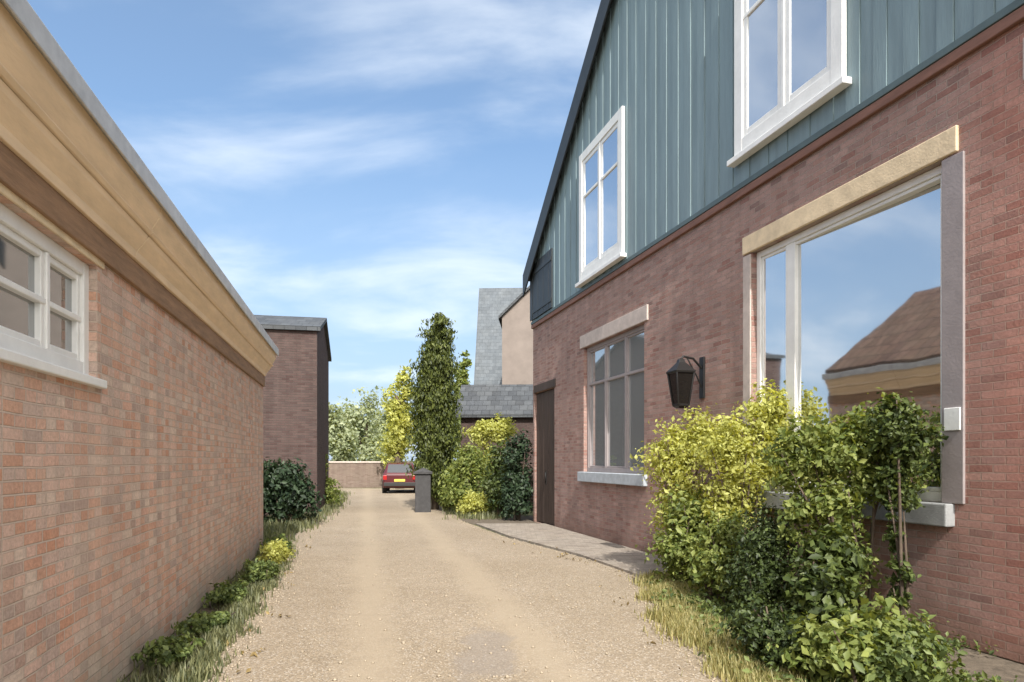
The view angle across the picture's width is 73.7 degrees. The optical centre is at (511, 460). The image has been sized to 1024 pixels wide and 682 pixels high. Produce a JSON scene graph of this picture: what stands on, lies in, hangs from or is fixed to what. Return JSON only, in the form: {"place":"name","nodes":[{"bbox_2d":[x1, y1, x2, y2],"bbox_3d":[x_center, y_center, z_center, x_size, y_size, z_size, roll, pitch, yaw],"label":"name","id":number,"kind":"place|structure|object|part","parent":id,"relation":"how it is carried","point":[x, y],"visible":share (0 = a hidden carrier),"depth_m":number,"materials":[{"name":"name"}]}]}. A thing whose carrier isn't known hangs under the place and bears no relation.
{"place":"outdoors","nodes":[
{"label":"outdoors","id":0,"kind":"place"},
{"bbox_2d":[27,0,600,460],"label":"sky","id":1,"kind":"structure","parent":0,"point":[368,168],"materials":[{"name":"blue"}]},
{"bbox_2d":[329,461,409,487],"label":"garden wall","id":2,"kind":"structure","parent":0,"point":[356,474],"depth_m":40.18,"materials":[{"name":"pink brick"}]},
{"bbox_2d":[203,488,736,681],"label":"lane","id":3,"kind":"structure","parent":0,"point":[377,509],"depth_m":7.14,"materials":[{"name":"beige gravel"}]},
{"bbox_2d":[382,462,414,492],"bbox_3d":[-5.666,0.848,34.946,1.756,1.496,4.040,0,0,-7],"label":"parked car","id":4,"kind":"object","parent":3,"relation":"on","point":[394,476],"visible":0.62,"depth_m":33.06,"materials":[{"name":"red paint"}]},
{"bbox_3d":[-5.465,0.388,33.278,1.200,0.400,0.390,0,0,-7],"label":"rear window","id":5,"kind":"part","parent":4,"relation":"part of","materials":[{"name":"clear glass"}]},
{"bbox_2d":[413,468,432,511],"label":"gate pillar","id":6,"kind":"structure","parent":3,"relation":"on","point":[422,489],"depth_m":21.06,"materials":[{"name":"grey stone"}]},
{"bbox_2d":[224,541,717,680],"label":"fallen leaves","id":7,"kind":"object","parent":3,"relation":"on","point":[253,653],"visible":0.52,"depth_m":6.93,"materials":[{"name":"brown plant"}]},
{"bbox_2d":[474,288,522,384],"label":"slate roofed house","id":8,"kind":"structure","parent":0,"point":[494,304],"depth_m":37.39,"materials":[{"name":"grey stone"}]},
{"bbox_2d":[498,285,532,384],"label":"pale rendered house","id":9,"kind":"structure","parent":0,"point":[517,341],"depth_m":27.97,"materials":[{"name":"pale beige render"},{"name":"dark slate roof edge"}]},
{"bbox_2d":[121,466,1023,681],"bbox_3d":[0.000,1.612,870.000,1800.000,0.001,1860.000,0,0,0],"label":"ground","id":10,"kind":"structure","parent":0,"point":[529,514],"depth_m":5.81,"materials":[{"name":"green plant"}]},
{"bbox_2d":[0,0,278,681],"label":"brick cottage","id":11,"kind":"structure","parent":10,"relation":"on","point":[139,350],"depth_m":4.48,"materials":[{"name":"red brick"}]},
{"bbox_2d":[0,203,88,374],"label":"window","id":12,"kind":"structure","parent":11,"relation":"in","point":[44,288],"depth_m":3.86,"materials":[{"name":"white paint"}]},
{"bbox_2d":[124,558,255,681],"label":"planting strip","id":13,"kind":"object","parent":10,"relation":"on","point":[207,609],"depth_m":6.22,"materials":[{"name":"soil"}]},
{"bbox_2d":[130,631,205,668],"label":"wall weed","id":14,"kind":"object","parent":13,"relation":"on","point":[167,650],"depth_m":5.22,"materials":[{"name":"green plant"}]},
{"bbox_2d":[171,610,235,637],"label":"wall weed","id":15,"kind":"object","parent":13,"relation":"on","point":[196,623],"depth_m":6.18,"materials":[{"name":"green plant"}]},
{"bbox_2d":[201,578,248,607],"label":"wall weed","id":16,"kind":"object","parent":13,"relation":"on","point":[228,592],"depth_m":7.42,"materials":[{"name":"green plant"}]},
{"bbox_2d":[239,557,281,582],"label":"wall weed","id":17,"kind":"object","parent":13,"relation":"on","point":[260,570],"depth_m":8.71,"materials":[{"name":"green plant"}]},
{"bbox_2d":[258,532,292,549],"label":"wall weed","id":18,"kind":"object","parent":13,"relation":"on","point":[279,536],"depth_m":11.66,"materials":[{"name":"green plant"}]},
{"bbox_2d":[256,538,295,563],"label":"wall weed","id":19,"kind":"object","parent":13,"relation":"on","point":[276,552],"depth_m":10.22,"materials":[{"name":"yellow plant"}]},
{"bbox_2d":[116,536,298,681],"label":"grass verge","id":20,"kind":"object","parent":10,"relation":"on","point":[218,636],"depth_m":5.93,"materials":[{"name":"green plant"}]},
{"bbox_2d":[254,315,331,515],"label":"mauve brick house","id":21,"kind":"structure","parent":10,"relation":"on","point":[296,406],"depth_m":19.41,"materials":[{"name":"brown brick"}]},
{"bbox_2d":[263,457,325,524],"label":"laurel hedge","id":22,"kind":"object","parent":10,"relation":"on","point":[287,491],"visible":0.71,"depth_m":16.70,"materials":[{"name":"green plant"}]},
{"bbox_2d":[325,453,344,504],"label":"verge shrub","id":23,"kind":"object","parent":10,"relation":"on","point":[330,490],"visible":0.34,"depth_m":23.43,"materials":[{"name":"green plant"}]},
{"bbox_2d":[329,402,364,460],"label":"broadleaf tree","id":24,"kind":"object","parent":10,"relation":"on","point":[342,443],"visible":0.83,"depth_m":47.31,"materials":[{"name":"green plant"}]},
{"bbox_2d":[329,385,390,460],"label":"broadleaf tree","id":25,"kind":"object","parent":10,"relation":"on","point":[366,436],"visible":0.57,"depth_m":61.03,"materials":[{"name":"green plant"}]},
{"bbox_2d":[263,491,514,541],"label":"grass","id":26,"kind":"structure","parent":10,"relation":"on","point":[270,529],"depth_m":17.64,"materials":[{"name":"green plant"}]},
{"bbox_2d":[368,397,409,460],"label":"broadleaf tree","id":27,"kind":"object","parent":10,"relation":"on","point":[382,421],"visible":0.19,"depth_m":74.37,"materials":[{"name":"green plant"}]},
{"bbox_2d":[371,366,417,488],"bbox_3d":[-6.467,-1.859,39.100,2.954,7.148,2.507,0,0,17],"label":"broadleaf tree","id":28,"kind":"object","parent":10,"relation":"on","point":[395,445],"visible":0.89,"depth_m":38.81,"materials":[{"name":"yellow plant"}]},
{"bbox_2d":[399,312,465,509],"bbox_3d":[-2.595,-1.587,22.309,2.157,6.577,2.232,0,0,0],"label":"columnar conifer","id":29,"kind":"object","parent":10,"relation":"on","point":[433,397],"visible":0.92,"depth_m":21.94,"materials":[{"name":"green plant"}]},
{"bbox_2d":[435,465,458,510],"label":"garden shrub","id":30,"kind":"object","parent":10,"relation":"on","point":[443,502],"visible":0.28,"depth_m":21.42,"materials":[{"name":"green plant"}]},
{"bbox_2d":[453,350,472,447],"bbox_3d":[-2.276,-2.070,36.387,2.185,7.571,2.011,0,0,0],"label":"broadleaf tree","id":31,"kind":"object","parent":10,"relation":"on","point":[460,378],"visible":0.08,"depth_m":35.97,"materials":[{"name":"green plant"}]},
{"bbox_2d":[438,441,490,510],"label":"garden shrub","id":32,"kind":"object","parent":10,"relation":"on","point":[469,463],"visible":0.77,"depth_m":20.11,"materials":[{"name":"green plant"}]},
{"bbox_2d":[458,412,519,507],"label":"garden shrub","id":33,"kind":"object","parent":10,"relation":"on","point":[482,432],"visible":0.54,"depth_m":21.20,"materials":[{"name":"yellow plant"}]},
{"bbox_2d":[455,384,532,504],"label":"slate outbuilding","id":34,"kind":"structure","parent":10,"relation":"on","point":[487,402],"depth_m":24.62,"materials":[{"name":"stone"}]},
{"bbox_2d":[461,515,536,524],"bbox_3d":[-0.415,1.604,18.850,2.571,0.001,3.500,0,0,0],"label":"planting bed","id":35,"kind":"object","parent":10,"relation":"on","point":[524,519],"visible":0.43,"depth_m":18.24,"materials":[{"name":"soil"}]},
{"bbox_2d":[454,490,491,516],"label":"garden shrub","id":36,"kind":"object","parent":35,"relation":"on","point":[471,502],"visible":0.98,"depth_m":19.13,"materials":[{"name":"yellow plant"}]},
{"bbox_2d":[475,437,528,516],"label":"garden shrub","id":37,"kind":"object","parent":35,"relation":"on","point":[492,489],"visible":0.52,"depth_m":18.99,"materials":[{"name":"green plant"}]},
{"bbox_2d":[489,428,532,520],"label":"garden shrub","id":38,"kind":"object","parent":35,"relation":"on","point":[517,492],"visible":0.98,"depth_m":18.16,"materials":[{"name":"green plant"}]},
{"bbox_2d":[523,0,1023,663],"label":"gabled building","id":39,"kind":"structure","parent":10,"relation":"on","point":[817,206],"depth_m":7.92,"materials":[{"name":"brick"}]},
{"bbox_2d":[537,389,553,524],"bbox_3d":[0.862,-0.080,17.080,0.094,3.300,1.574,0,0,-15],"label":"door","id":40,"kind":"structure","parent":39,"relation":"in","point":[545,400],"depth_m":17.14,"materials":[{"name":"brown wood"}]},
{"bbox_2d":[579,106,624,280],"bbox_3d":[1.729,-5.080,13.398,0.060,2.680,2.160,0,0,-15],"label":"window","id":41,"kind":"structure","parent":39,"relation":"in","point":[602,164],"depth_m":13.25,"materials":[{"name":"white paint"}]},
{"bbox_2d":[587,325,643,473],"bbox_3d":[2.011,-1.070,13.128,0.090,2.614,2.824,0,0,-15],"label":"window","id":42,"kind":"structure","parent":39,"relation":"in","point":[615,365],"depth_m":13.16,"materials":[{"name":"glass"}]},
{"bbox_2d":[666,355,704,408],"bbox_3d":[2.526,-1.133,9.842,0.515,0.766,0.311,0,0,-15],"label":"wall lantern","id":43,"kind":"object","parent":39,"relation":"attached to","point":[681,373],"depth_m":9.75,"materials":[{"name":"black metal"}]},
{"bbox_2d":[734,0,846,155],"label":"window","id":44,"kind":"structure","parent":39,"relation":"in","point":[787,52],"depth_m":8.10,"materials":[{"name":"white paint"}]},
{"bbox_2d":[757,165,941,501],"bbox_3d":[3.593,-1.150,7.470,0.131,3.054,2.814,0,0,-15],"label":"window","id":45,"kind":"structure","parent":39,"relation":"in","point":[849,304],"depth_m":7.22,"materials":[{"name":"clear glass"}]},
{"bbox_2d":[695,593,1023,681],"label":"planting bed","id":46,"kind":"object","parent":10,"relation":"on","point":[990,666],"visible":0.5,"depth_m":5.32,"materials":[{"name":"soil"}]},
{"bbox_2d":[635,484,714,588],"bbox_3d":[2.183,0.976,8.636,1.228,1.366,1.086,0,0,0],"label":"bed shrub","id":47,"kind":"object","parent":46,"relation":"on","point":[676,544],"visible":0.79,"depth_m":8.51,"materials":[{"name":"green plant"}]},
{"bbox_2d":[630,403,728,570],"bbox_3d":[2.420,0.423,9.357,1.678,2.464,1.159,0,0,0],"label":"bed shrub","id":48,"kind":"object","parent":46,"relation":"on","point":[673,456],"visible":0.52,"depth_m":9.20,"materials":[{"name":"yellow plant"}]},
{"bbox_2d":[673,508,750,605],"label":"bed shrub","id":49,"kind":"object","parent":46,"relation":"on","point":[708,552],"visible":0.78,"depth_m":7.43,"materials":[{"name":"green plant"}]},
{"bbox_2d":[625,568,835,681],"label":"grass edging","id":50,"kind":"object","parent":46,"relation":"on","point":[677,622],"depth_m":6.05,"materials":[{"name":"green plant"}]},
{"bbox_2d":[688,378,809,564],"bbox_3d":[2.867,0.325,8.319,1.396,2.658,1.099,0,0,20],"label":"bed shrub","id":51,"kind":"object","parent":46,"relation":"on","point":[735,455],"visible":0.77,"depth_m":8.19,"materials":[{"name":"yellow plant"}]},
{"bbox_2d":[713,591,815,672],"bbox_3d":[1.988,1.348,5.202,0.776,0.626,0.840,0,0,0],"label":"bed shrub","id":52,"kind":"object","parent":46,"relation":"on","point":[762,632],"visible":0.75,"depth_m":5.19,"materials":[{"name":"green plant"}]},
{"bbox_2d":[713,495,816,621],"bbox_3d":[2.478,1.000,6.720,1.026,1.318,0.994,0,0,41],"label":"bed shrub","id":53,"kind":"object","parent":46,"relation":"on","point":[766,573],"visible":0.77,"depth_m":6.59,"materials":[{"name":"green plant"}]},
{"bbox_2d":[778,522,872,632],"bbox_3d":[2.719,1.098,5.890,0.800,1.118,0.834,0,0,0],"label":"bed shrub","id":54,"kind":"object","parent":46,"relation":"on","point":[833,568],"visible":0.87,"depth_m":5.78,"materials":[{"name":"green plant"}]},
{"bbox_2d":[638,569,1017,681],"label":"ground cover","id":55,"kind":"object","parent":46,"relation":"on","point":[962,676],"visible":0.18,"depth_m":5.79,"materials":[{"name":"green plant"}]},
{"bbox_2d":[806,477,863,538],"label":"bed shrub","id":56,"kind":"object","parent":46,"relation":"on","point":[830,518],"visible":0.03,"depth_m":6.98,"materials":[{"name":"green plant"}]},
{"bbox_2d":[755,387,937,615],"bbox_3d":[3.122,0.487,6.303,1.615,2.338,0.860,0,0,0],"label":"bed shrub","id":57,"kind":"object","parent":46,"relation":"on","point":[836,448],"visible":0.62,"depth_m":6.26,"materials":[{"name":"green plant"}]},
{"bbox_2d":[766,592,936,681],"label":"bed shrub","id":58,"kind":"object","parent":46,"relation":"on","point":[834,650],"visible":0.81,"depth_m":4.66,"materials":[{"name":"green plant"}]},
{"bbox_2d":[860,391,948,621],"bbox_3d":[3.428,0.525,5.976,0.632,2.255,0.627,0,0,39],"label":"bed shrub","id":59,"kind":"object","parent":46,"relation":"on","point":[898,427],"visible":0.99,"depth_m":5.88,"materials":[{"name":"green plant"}]},
{"bbox_2d":[844,609,967,681],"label":"bed shrub","id":60,"kind":"object","parent":46,"relation":"on","point":[926,664],"visible":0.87,"depth_m":4.49,"materials":[{"name":"green plant"}]},
{"bbox_2d":[476,523,692,576],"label":"pavement","id":61,"kind":"structure","parent":0,"point":[619,557],"depth_m":12.56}
]}

